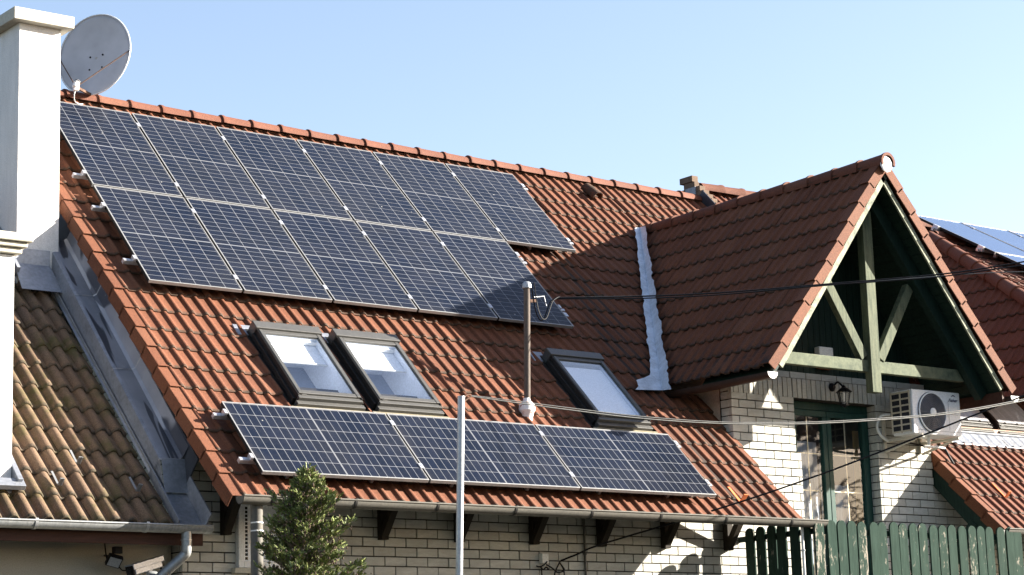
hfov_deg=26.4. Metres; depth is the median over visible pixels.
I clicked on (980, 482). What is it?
tiled house
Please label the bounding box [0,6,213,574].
rendered house
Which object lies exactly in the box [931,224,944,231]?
mounting rail
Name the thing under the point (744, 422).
overhead cable
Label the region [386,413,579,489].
solar panel
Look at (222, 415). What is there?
mounting rail
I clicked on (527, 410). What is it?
roof mast
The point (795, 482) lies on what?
overhead cable
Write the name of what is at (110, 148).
solar panel
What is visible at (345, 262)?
solar panel
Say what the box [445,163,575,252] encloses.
solar panel
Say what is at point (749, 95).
sky
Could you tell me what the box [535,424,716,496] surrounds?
solar panel
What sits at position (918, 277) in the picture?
overhead cable
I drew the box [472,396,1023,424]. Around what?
overhead cable
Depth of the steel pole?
18.45 m
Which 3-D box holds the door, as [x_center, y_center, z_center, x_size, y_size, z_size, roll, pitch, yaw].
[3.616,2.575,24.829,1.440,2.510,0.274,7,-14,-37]
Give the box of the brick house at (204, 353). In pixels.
[58,89,1018,574]
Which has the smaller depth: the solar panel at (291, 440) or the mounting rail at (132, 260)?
the solar panel at (291, 440)
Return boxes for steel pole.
[456,394,471,574]
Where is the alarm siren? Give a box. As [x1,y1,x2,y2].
[814,346,832,369]
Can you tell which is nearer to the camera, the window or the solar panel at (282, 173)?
the window
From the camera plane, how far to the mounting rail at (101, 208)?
21.74 m
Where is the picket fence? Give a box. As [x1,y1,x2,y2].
[738,520,1023,574]
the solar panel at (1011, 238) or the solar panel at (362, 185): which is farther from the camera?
the solar panel at (1011, 238)
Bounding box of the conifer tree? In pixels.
[253,463,371,574]
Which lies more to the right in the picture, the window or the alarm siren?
the alarm siren
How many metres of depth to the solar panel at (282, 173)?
24.15 m
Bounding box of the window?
[231,504,287,573]
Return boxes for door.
[793,401,873,574]
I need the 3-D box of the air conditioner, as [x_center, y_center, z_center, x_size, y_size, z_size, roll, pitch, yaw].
[4.691,1.630,25.180,0.956,0.824,0.607,7,-14,-37]
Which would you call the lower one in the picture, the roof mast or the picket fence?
the picket fence
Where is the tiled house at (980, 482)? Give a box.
[613,183,1023,574]
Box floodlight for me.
[104,544,125,570]
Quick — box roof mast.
[519,281,559,419]
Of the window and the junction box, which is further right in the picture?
the junction box
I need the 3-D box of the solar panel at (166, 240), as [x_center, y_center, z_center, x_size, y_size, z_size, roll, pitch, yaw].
[-3.433,-0.493,21.767,1.066,1.667,0.052,7,-59,-37]
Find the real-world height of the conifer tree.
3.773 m
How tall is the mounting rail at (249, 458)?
0.211 m
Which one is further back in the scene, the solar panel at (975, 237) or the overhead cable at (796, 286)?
the solar panel at (975, 237)
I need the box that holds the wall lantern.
[829,381,851,407]
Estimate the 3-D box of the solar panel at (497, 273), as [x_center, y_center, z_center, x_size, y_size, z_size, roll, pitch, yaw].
[-0.090,-0.088,24.329,1.066,1.667,0.052,7,-59,-37]
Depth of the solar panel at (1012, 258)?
30.11 m
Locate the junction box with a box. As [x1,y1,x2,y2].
[536,553,564,574]
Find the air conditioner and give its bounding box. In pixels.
[876,389,961,463]
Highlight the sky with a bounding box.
[0,0,1023,232]
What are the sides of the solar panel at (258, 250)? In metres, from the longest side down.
1.667 x 1.066 x 0.052 m
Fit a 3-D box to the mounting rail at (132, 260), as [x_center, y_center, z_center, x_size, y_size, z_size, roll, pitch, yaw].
[-1.595,0.045,22.738,5.502,0.211,0.143,7,-14,-37]
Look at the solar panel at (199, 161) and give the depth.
23.51 m
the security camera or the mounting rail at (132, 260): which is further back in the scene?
the mounting rail at (132, 260)
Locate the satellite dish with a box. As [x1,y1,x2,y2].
[60,14,130,104]
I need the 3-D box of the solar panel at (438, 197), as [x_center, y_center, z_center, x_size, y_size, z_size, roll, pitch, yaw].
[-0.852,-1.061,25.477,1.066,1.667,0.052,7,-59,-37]
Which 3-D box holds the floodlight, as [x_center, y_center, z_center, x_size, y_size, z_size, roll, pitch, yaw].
[-3.470,2.340,18.959,0.228,0.254,0.227,-3,-11,5]
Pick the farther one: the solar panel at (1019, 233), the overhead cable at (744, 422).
the solar panel at (1019, 233)
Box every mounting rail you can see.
[72,170,573,249]
[90,202,526,265]
[121,255,564,311]
[211,409,681,448]
[237,453,711,497]
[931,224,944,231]
[976,244,997,257]
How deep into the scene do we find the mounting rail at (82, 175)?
22.15 m
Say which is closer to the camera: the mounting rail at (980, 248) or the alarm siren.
the alarm siren
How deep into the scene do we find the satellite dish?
24.09 m
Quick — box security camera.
[125,555,164,574]
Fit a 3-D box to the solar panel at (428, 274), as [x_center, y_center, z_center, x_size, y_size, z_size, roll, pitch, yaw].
[-0.925,-0.190,23.688,1.066,1.667,0.052,7,-59,-37]
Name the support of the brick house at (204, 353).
on the ground
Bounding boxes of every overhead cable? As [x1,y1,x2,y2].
[472,395,1023,422]
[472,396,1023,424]
[557,265,1023,298]
[559,261,1023,297]
[561,395,1023,560]
[593,271,1023,296]
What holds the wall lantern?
attached to the brick house at (204, 353)
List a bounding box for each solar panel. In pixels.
[60,101,182,196]
[93,185,241,292]
[131,113,269,208]
[185,198,331,302]
[216,127,352,219]
[220,401,428,482]
[272,210,416,311]
[296,140,430,230]
[355,221,497,320]
[372,152,504,240]
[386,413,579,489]
[433,232,573,328]
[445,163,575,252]
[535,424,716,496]
[918,215,1023,256]
[961,222,1023,250]
[995,252,1023,267]
[1008,230,1023,237]
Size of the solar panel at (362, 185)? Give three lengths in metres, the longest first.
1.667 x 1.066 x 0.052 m
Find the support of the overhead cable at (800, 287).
attached to the roof mast
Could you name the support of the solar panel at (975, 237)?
attached to the mounting rail at (980, 248)

